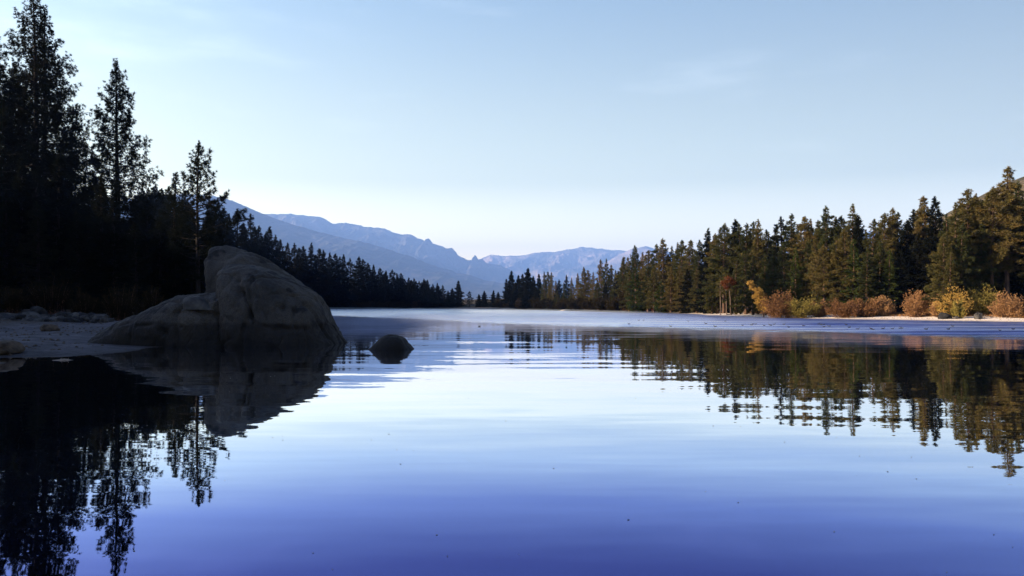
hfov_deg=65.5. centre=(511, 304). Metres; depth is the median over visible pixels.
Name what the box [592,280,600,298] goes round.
fir tree
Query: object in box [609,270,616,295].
fir tree
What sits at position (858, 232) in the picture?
fir tree
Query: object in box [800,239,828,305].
fir tree
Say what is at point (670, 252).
fir tree
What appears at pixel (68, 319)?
rock
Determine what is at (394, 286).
pine tree
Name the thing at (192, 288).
pine tree
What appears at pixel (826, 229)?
pine tree
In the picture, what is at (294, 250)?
pine tree
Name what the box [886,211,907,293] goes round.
fir tree
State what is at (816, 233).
pine tree
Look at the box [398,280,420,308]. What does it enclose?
fir tree
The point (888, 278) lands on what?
cedar tree
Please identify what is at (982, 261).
pine tree
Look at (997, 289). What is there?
fir tree
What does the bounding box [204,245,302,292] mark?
boulder
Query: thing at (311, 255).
fir tree
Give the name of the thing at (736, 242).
fir tree
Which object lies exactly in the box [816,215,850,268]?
pine tree
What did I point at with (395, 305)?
shrub
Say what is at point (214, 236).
fir tree
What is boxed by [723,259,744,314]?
fir tree
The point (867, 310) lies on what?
shrub
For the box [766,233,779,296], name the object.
pine tree
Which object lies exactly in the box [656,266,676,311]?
fir tree
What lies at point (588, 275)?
pine tree
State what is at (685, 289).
fir tree
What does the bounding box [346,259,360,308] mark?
pine tree
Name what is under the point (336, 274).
fir tree
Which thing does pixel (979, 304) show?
shrub
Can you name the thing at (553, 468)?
floating debris
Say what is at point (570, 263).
mountain
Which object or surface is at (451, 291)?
fir tree
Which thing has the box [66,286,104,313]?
shrub
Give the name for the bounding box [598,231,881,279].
pale mountain
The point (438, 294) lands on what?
fir tree
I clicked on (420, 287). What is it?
fir tree
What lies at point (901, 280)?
fir tree
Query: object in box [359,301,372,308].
shrub
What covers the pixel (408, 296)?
fir tree
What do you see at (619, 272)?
pine tree
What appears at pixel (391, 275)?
pine tree
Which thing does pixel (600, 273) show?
fir tree
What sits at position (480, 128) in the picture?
sky
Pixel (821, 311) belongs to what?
shrub
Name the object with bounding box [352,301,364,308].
shrub
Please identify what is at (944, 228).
fir tree
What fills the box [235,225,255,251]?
fir tree
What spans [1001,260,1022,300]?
fir tree
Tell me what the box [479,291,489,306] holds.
fir tree
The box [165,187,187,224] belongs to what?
fir tree
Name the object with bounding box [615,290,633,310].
shrub
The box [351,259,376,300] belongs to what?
pine tree
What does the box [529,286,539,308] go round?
fir tree
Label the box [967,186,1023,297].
pine tree
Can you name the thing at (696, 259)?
fir tree
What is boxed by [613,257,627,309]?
fir tree
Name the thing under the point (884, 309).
shrub
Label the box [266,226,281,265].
fir tree
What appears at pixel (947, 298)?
shrub
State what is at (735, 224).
fir tree
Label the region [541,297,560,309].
shrub
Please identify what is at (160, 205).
fir tree
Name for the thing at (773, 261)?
pine tree
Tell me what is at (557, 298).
fir tree
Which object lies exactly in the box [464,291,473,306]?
pine tree
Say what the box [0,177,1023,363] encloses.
ground
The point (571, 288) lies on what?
fir tree
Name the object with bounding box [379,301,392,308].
shrub
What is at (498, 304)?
shrub
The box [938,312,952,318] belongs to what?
rock
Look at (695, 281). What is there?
fir tree
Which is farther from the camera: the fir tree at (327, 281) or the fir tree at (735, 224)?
the fir tree at (327, 281)
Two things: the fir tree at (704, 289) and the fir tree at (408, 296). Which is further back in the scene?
the fir tree at (408, 296)
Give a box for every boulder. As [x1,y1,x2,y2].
[88,292,222,346]
[183,296,212,309]
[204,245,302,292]
[216,264,346,346]
[369,334,413,350]
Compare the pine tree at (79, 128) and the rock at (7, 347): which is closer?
the rock at (7, 347)
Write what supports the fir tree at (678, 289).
on the ground at (82, 338)
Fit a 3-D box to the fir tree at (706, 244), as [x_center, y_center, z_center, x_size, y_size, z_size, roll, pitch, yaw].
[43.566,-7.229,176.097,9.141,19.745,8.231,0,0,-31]
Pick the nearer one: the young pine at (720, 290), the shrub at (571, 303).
the young pine at (720, 290)
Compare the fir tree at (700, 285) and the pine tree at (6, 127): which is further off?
the fir tree at (700, 285)
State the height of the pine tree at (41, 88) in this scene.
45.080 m
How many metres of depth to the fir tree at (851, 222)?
133.87 m
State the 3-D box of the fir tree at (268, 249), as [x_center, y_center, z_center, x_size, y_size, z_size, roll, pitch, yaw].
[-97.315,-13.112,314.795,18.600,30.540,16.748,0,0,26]
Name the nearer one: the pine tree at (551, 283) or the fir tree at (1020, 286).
the fir tree at (1020, 286)
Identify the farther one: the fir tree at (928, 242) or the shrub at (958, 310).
the fir tree at (928, 242)
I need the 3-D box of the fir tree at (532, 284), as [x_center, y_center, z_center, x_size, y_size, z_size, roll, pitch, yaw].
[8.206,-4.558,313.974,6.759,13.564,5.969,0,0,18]
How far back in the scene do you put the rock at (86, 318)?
72.15 m
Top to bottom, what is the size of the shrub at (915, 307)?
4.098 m
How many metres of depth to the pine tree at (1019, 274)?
107.89 m
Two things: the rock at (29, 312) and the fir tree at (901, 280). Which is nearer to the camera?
the rock at (29, 312)
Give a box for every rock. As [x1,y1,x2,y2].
[0,313,7,317]
[0,340,24,354]
[14,313,25,319]
[22,311,39,315]
[26,314,40,317]
[29,306,47,314]
[39,314,51,317]
[39,324,59,331]
[42,317,51,321]
[55,312,67,316]
[55,317,65,321]
[63,317,72,322]
[79,315,91,321]
[89,318,99,322]
[92,314,109,318]
[98,317,108,322]
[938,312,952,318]
[974,313,982,318]
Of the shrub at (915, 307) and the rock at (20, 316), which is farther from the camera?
the shrub at (915, 307)
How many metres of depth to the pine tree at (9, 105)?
121.63 m
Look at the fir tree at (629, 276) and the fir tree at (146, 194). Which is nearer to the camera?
the fir tree at (629, 276)
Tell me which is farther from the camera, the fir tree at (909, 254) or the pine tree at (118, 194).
the fir tree at (909, 254)
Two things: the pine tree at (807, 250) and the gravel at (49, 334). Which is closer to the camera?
the gravel at (49, 334)
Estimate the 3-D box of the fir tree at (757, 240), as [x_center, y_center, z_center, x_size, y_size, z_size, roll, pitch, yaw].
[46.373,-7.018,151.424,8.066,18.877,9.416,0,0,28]
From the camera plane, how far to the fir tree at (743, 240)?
155.71 m
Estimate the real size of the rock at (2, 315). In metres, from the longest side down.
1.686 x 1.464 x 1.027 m
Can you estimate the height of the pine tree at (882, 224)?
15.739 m
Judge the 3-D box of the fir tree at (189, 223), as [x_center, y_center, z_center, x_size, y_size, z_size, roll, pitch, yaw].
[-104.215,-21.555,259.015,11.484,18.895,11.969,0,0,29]
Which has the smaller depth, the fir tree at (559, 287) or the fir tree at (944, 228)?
the fir tree at (944, 228)
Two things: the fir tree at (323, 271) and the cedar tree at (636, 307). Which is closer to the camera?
the cedar tree at (636, 307)
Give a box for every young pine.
[714,276,724,314]
[721,273,727,314]
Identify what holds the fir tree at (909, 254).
on the ground at (82, 338)
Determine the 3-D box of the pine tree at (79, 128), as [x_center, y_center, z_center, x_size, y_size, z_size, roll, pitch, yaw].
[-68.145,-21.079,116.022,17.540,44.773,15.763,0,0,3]
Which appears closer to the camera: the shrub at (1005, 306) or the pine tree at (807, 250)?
the shrub at (1005, 306)
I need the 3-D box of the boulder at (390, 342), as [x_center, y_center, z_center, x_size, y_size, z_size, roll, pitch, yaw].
[-5.306,1.865,35.607,2.211,1.104,2.222,0,0,0]
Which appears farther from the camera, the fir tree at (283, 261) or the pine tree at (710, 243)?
the fir tree at (283, 261)
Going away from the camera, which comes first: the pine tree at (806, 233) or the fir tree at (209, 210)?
the pine tree at (806, 233)
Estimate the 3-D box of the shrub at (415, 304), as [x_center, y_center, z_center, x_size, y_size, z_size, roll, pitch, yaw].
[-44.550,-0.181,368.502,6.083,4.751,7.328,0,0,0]
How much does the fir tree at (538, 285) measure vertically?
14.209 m
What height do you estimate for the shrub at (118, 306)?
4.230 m
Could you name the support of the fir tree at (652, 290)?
on the ground at (82, 338)
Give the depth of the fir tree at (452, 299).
361.04 m
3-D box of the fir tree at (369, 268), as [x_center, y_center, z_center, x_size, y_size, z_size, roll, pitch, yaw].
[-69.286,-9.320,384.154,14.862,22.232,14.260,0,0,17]
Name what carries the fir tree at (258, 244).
on the ground at (82, 338)
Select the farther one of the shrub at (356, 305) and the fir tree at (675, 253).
the shrub at (356, 305)
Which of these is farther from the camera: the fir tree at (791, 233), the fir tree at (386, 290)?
the fir tree at (386, 290)
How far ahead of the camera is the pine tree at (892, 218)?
129.68 m
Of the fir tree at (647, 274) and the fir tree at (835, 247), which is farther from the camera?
the fir tree at (647, 274)
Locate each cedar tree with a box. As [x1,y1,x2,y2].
[561,282,566,299]
[624,268,643,311]
[652,282,668,312]
[783,247,803,302]
[840,239,863,303]
[875,250,901,309]
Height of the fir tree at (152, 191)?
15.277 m
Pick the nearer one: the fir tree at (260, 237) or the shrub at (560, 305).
the shrub at (560, 305)
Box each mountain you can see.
[109,194,576,299]
[266,213,561,294]
[478,247,625,296]
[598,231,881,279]
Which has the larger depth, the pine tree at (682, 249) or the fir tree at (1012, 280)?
the pine tree at (682, 249)
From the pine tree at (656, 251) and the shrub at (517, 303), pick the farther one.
the shrub at (517, 303)
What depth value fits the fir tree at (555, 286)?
291.62 m
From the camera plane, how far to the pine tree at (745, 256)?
141.80 m
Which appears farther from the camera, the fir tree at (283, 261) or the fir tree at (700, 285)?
the fir tree at (283, 261)
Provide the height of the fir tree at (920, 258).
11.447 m
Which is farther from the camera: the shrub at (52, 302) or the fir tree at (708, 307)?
the fir tree at (708, 307)
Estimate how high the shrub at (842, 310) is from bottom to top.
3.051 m
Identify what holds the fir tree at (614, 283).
on the ground at (82, 338)
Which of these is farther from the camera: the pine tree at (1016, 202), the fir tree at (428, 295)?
the fir tree at (428, 295)
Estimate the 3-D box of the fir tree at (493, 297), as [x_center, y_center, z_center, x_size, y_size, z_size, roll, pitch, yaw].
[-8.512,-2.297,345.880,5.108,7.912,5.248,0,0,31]
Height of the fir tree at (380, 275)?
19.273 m
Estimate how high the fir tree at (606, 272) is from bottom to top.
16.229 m
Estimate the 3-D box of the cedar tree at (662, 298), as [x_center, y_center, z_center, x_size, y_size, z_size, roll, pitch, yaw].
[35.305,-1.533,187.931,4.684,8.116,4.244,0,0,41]
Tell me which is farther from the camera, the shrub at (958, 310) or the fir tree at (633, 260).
the fir tree at (633, 260)
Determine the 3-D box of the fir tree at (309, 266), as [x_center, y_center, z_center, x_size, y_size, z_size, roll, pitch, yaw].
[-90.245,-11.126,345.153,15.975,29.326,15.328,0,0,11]
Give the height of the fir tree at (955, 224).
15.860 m
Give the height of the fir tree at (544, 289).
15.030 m
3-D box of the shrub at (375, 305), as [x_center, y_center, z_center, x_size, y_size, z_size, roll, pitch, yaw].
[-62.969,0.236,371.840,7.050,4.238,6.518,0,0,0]
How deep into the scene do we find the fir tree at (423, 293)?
367.56 m
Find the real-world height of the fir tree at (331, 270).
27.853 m
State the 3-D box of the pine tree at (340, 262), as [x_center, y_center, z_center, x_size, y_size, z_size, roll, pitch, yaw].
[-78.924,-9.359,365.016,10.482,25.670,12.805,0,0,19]
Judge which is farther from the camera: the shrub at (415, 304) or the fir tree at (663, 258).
the shrub at (415, 304)
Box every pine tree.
[0,0,103,289]
[0,36,67,263]
[0,65,41,175]
[2,5,99,264]
[51,58,182,286]
[54,105,109,233]
[141,171,204,298]
[158,140,247,293]
[170,228,204,295]
[230,208,261,252]
[245,214,264,254]
[271,234,291,272]
[286,243,308,285]
[336,256,352,303]
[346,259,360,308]
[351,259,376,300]
[386,278,400,302]
[389,269,396,284]
[401,281,412,301]
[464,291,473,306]
[541,273,549,297]
[548,272,554,295]
[584,270,593,297]
[606,265,614,296]
[614,257,625,293]
[636,250,660,291]
[644,244,661,288]
[668,240,691,292]
[676,240,695,296]
[692,233,717,301]
[702,222,740,313]
[729,250,754,313]
[735,222,762,273]
[758,216,793,293]
[761,250,782,300]
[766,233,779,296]
[782,216,817,301]
[794,242,814,304]
[804,220,822,287]
[806,245,840,303]
[812,206,836,285]
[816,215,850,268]
[868,242,892,297]
[871,213,907,280]
[882,207,903,282]
[900,209,923,250]
[907,196,941,269]
[930,188,997,286]
[953,193,999,292]
[964,224,1001,297]
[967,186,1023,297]
[985,166,1023,297]
[1008,205,1023,285]
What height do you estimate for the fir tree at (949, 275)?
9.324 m
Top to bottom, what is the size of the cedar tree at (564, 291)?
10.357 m
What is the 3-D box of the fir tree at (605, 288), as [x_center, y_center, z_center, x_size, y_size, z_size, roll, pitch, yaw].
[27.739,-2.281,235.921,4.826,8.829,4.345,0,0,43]
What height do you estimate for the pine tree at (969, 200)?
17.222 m
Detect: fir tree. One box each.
[80,173,125,305]
[145,187,154,206]
[150,186,159,206]
[153,185,158,200]
[153,193,166,212]
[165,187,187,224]
[181,194,205,220]
[185,215,195,228]
[189,211,219,291]
[204,198,217,233]
[213,204,235,244]
[215,209,238,247]
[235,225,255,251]
[252,227,264,256]
[257,225,271,261]
[262,233,277,264]
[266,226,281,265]
[274,240,287,271]
[282,242,297,279]
[293,248,319,286]
[301,246,321,294]
[304,243,329,301]
[310,248,337,306]
[319,250,339,308]
[327,253,343,308]
[330,254,351,308]
[337,254,354,308]
[348,256,371,307]
[363,271,382,302]
[364,263,376,301]
[372,264,377,297]
[372,272,394,302]
[373,274,395,308]
[376,268,383,284]
[391,279,403,301]
[394,277,405,302]
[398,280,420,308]
[399,284,419,306]
[413,285,429,307]
[416,282,422,298]
[419,285,432,308]
[430,286,444,307]
[440,285,445,301]
[441,295,454,308]
[443,293,456,306]
[449,288,455,305]
[453,280,466,306]
[475,294,481,306]
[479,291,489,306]
[489,290,495,306]
[500,271,514,307]
[501,279,508,299]
[508,282,519,308]
[509,275,520,307]
[517,274,523,297]
[518,268,535,308]
[519,284,531,308]
[527,276,538,306]
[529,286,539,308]
[533,274,542,298]
[539,272,547,308]
[544,288,552,309]
[551,281,558,298]
[552,291,560,302]
[553,279,565,297]
[563,274,569,298]
[566,278,575,299]
[572,273,580,299]
[574,267,590,298]
[587,272,594,299]
[590,259,603,296]
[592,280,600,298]
[599,258,611,297]
[602,282,609,309]
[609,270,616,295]
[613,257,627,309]
[613,272,621,296]
[619,245,641,294]
[619,270,634,311]
[621,257,631,286]
[633,252,645,290]
[636,266,655,311]
[643,238,670,308]
[643,266,661,311]
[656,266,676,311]
[664,242,683,291]
[665,247,674,292]
[669,263,686,312]
[672,269,699,313]
[685,240,705,298]
[685,266,704,312]
[689,261,715,313]
[691,228,721,299]
[695,253,728,313]
[698,267,721,313]
[719,219,750,312]
[722,223,752,308]
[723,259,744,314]
[725,223,748,310]
[734,255,771,314]
[740,219,766,311]
[744,229,778,279]
[748,252,771,314]
[764,245,800,301]
[774,213,808,294]
[797,219,814,297]
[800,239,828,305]
[810,234,863,313]
[814,228,874,307]
[828,217,839,246]
[838,203,860,278]
[844,215,874,293]
[853,250,885,303]
[855,219,891,297]
[878,250,924,312]
[884,219,922,302]
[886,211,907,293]
[891,233,936,305]
[899,250,915,298]
[917,196,951,254]
[918,223,938,304]
[921,234,966,310]
[924,202,988,298]
[933,250,965,315]
[937,213,952,267]
[949,223,987,305]
[979,233,1014,298]
[994,181,1023,296]
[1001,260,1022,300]
[1003,246,1023,301]
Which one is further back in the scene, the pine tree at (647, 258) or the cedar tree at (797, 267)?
the pine tree at (647, 258)
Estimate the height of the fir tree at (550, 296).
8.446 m
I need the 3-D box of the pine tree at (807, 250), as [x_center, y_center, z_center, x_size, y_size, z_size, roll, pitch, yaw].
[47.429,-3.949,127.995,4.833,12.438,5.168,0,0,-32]
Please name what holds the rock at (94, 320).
on the ground at (82, 338)
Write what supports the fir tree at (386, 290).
on the ground at (82, 338)
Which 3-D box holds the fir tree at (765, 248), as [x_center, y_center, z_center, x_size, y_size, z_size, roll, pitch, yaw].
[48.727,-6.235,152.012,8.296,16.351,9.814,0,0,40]
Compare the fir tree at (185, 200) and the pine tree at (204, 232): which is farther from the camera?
the fir tree at (185, 200)
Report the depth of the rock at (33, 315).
71.67 m
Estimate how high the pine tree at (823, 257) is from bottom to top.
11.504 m
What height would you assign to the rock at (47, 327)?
0.600 m
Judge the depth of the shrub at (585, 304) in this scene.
242.68 m
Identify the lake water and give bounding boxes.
[0,309,1023,575]
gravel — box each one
[0,319,105,355]
[717,314,1022,321]
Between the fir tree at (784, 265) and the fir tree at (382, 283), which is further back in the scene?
the fir tree at (382, 283)
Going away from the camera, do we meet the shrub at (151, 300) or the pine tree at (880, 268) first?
the shrub at (151, 300)
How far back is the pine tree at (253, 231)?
305.26 m
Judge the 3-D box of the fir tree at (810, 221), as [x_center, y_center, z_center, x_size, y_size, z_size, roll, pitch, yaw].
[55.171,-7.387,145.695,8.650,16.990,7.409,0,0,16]
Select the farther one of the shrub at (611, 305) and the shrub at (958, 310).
the shrub at (611, 305)
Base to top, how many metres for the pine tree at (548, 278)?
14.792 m
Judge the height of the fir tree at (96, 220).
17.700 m
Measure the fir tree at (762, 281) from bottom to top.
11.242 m
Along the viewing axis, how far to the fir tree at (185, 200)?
269.98 m
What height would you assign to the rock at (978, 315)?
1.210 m
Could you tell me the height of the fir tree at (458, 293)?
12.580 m
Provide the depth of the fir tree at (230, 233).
289.20 m
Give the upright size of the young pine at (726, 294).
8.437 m
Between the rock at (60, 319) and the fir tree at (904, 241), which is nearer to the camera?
the rock at (60, 319)
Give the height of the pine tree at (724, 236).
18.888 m
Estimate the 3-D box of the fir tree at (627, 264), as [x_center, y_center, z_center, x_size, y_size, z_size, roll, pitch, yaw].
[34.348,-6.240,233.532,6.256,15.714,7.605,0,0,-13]
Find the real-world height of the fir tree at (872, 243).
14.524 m
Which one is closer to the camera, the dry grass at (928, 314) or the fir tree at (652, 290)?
the dry grass at (928, 314)
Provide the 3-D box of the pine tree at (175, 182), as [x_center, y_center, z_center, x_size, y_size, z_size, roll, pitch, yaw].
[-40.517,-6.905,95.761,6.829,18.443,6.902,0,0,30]
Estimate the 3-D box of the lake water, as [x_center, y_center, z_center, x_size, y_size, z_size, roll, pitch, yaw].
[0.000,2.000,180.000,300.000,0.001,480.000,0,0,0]
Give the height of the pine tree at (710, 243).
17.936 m
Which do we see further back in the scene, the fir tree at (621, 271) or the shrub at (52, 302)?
the fir tree at (621, 271)
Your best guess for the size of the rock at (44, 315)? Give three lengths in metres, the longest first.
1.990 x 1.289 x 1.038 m
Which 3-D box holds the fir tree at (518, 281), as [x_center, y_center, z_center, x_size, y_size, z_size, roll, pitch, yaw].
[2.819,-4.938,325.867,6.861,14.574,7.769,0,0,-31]
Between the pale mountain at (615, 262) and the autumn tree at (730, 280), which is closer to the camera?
the autumn tree at (730, 280)
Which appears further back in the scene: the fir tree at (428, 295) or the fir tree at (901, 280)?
the fir tree at (428, 295)
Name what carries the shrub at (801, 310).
on the ground at (82, 338)
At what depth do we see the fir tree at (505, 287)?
333.82 m
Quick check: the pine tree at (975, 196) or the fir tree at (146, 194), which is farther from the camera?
the fir tree at (146, 194)
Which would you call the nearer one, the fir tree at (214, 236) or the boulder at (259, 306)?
the boulder at (259, 306)
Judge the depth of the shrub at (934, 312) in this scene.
105.51 m
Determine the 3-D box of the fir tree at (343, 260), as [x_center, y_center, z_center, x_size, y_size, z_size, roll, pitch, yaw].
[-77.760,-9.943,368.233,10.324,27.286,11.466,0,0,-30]
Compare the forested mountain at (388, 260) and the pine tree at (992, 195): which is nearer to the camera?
the pine tree at (992, 195)
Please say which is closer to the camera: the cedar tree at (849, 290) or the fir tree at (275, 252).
the cedar tree at (849, 290)
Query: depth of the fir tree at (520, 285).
321.48 m
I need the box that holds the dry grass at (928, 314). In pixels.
[749,306,1023,317]
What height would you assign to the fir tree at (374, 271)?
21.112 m
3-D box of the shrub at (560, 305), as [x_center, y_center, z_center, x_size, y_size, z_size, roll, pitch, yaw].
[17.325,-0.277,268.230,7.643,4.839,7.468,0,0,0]
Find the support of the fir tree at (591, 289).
on the ground at (82, 338)
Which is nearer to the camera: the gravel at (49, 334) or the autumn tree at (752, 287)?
the gravel at (49, 334)
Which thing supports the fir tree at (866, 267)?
on the ground at (82, 338)
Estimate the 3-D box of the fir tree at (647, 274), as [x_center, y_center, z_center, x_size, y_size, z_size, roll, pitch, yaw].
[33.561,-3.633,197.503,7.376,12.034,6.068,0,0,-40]
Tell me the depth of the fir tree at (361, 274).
375.06 m
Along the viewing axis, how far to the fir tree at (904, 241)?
125.75 m
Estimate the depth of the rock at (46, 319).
69.69 m
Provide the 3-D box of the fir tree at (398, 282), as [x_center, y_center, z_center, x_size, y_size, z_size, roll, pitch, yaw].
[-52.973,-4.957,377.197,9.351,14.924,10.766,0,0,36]
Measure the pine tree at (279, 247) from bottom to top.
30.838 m
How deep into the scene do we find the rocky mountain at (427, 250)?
17529.09 m
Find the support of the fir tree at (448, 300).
on the ground at (82, 338)
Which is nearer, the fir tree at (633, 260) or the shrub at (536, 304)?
the fir tree at (633, 260)
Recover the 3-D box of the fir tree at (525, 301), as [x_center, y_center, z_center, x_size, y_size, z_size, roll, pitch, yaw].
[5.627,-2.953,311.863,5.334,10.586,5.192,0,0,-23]
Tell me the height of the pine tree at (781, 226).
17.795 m
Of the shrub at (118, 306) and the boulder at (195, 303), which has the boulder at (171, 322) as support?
the boulder at (195, 303)
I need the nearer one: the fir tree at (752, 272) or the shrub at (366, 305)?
the fir tree at (752, 272)
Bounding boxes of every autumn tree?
[720,276,738,314]
[746,280,768,317]
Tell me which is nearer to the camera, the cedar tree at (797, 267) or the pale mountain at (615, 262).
the cedar tree at (797, 267)
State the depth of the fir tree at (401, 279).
375.84 m
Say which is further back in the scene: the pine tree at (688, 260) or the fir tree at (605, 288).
the fir tree at (605, 288)
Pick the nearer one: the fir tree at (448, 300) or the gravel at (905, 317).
the gravel at (905, 317)
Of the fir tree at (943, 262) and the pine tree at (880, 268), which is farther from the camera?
the pine tree at (880, 268)
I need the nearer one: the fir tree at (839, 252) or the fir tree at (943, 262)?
the fir tree at (943, 262)
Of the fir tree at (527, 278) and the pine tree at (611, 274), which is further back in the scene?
the fir tree at (527, 278)
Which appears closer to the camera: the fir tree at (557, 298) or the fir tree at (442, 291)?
the fir tree at (557, 298)
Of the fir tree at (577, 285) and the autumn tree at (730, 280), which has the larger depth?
the fir tree at (577, 285)
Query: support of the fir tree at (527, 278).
on the ground at (82, 338)
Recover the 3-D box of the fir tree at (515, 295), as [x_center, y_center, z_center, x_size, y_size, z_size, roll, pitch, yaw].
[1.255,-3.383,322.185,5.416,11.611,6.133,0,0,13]
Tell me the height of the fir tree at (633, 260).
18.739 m
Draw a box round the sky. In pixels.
[0,0,1023,259]
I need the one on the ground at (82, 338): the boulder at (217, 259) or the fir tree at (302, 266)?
the fir tree at (302, 266)
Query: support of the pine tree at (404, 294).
on the ground at (82, 338)
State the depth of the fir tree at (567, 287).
295.63 m
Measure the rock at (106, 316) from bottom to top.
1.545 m
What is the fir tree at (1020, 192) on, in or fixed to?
on the ground at (82, 338)
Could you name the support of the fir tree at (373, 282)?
on the ground at (82, 338)
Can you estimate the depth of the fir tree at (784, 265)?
129.65 m
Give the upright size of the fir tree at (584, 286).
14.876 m
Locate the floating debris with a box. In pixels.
[84,366,994,569]
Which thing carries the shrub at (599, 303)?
on the ground at (82, 338)
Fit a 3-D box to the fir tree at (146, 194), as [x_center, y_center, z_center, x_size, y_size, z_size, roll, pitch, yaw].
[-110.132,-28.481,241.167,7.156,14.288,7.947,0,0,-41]
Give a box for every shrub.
[22,273,76,314]
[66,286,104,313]
[100,281,139,320]
[130,282,164,312]
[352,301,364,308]
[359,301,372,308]
[369,301,381,308]
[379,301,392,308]
[391,302,401,308]
[410,299,421,307]
[492,299,506,308]
[512,298,530,308]
[528,296,544,308]
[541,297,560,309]
[552,298,568,309]
[563,295,584,310]
[575,298,595,309]
[591,294,615,310]
[604,297,623,310]
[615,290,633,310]
[758,286,797,317]
[780,294,820,317]
[809,299,829,316]
[824,297,860,317]
[852,297,882,316]
[870,295,896,315]
[900,289,929,316]
[929,286,974,315]
[929,294,939,316]
[950,298,965,318]
[966,284,1000,314]
[984,288,1023,317]
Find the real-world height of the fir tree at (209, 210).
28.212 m
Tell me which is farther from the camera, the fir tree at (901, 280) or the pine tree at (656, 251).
the pine tree at (656, 251)
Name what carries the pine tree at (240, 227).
on the ground at (82, 338)
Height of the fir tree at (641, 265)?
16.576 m
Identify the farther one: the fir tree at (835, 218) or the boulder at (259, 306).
the fir tree at (835, 218)
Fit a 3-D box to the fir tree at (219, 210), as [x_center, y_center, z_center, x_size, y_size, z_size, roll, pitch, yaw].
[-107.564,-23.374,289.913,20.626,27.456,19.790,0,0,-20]
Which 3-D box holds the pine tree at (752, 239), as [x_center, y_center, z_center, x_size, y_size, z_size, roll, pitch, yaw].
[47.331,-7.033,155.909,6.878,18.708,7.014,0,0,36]
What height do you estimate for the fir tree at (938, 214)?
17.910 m
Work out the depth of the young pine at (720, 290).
145.92 m
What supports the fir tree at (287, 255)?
on the ground at (82, 338)
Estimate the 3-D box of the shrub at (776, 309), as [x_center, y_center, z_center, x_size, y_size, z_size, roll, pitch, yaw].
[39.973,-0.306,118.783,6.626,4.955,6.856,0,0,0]
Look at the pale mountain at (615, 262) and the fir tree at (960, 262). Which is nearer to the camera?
the fir tree at (960, 262)
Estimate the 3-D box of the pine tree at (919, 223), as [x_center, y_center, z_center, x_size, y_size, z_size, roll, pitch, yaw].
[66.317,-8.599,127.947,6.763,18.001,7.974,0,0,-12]
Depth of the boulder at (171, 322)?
37.77 m
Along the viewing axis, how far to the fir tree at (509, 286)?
329.29 m
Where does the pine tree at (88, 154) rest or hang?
on the ground at (82, 338)
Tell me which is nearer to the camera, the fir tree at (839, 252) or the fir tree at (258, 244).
the fir tree at (839, 252)
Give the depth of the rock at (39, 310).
76.03 m
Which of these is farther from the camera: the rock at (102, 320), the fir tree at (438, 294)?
the fir tree at (438, 294)
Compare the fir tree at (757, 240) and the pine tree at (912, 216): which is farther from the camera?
the fir tree at (757, 240)
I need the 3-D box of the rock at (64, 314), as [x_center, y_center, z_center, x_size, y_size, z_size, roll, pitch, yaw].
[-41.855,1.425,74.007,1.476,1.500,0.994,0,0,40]
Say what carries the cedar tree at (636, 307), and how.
on the ground at (82, 338)

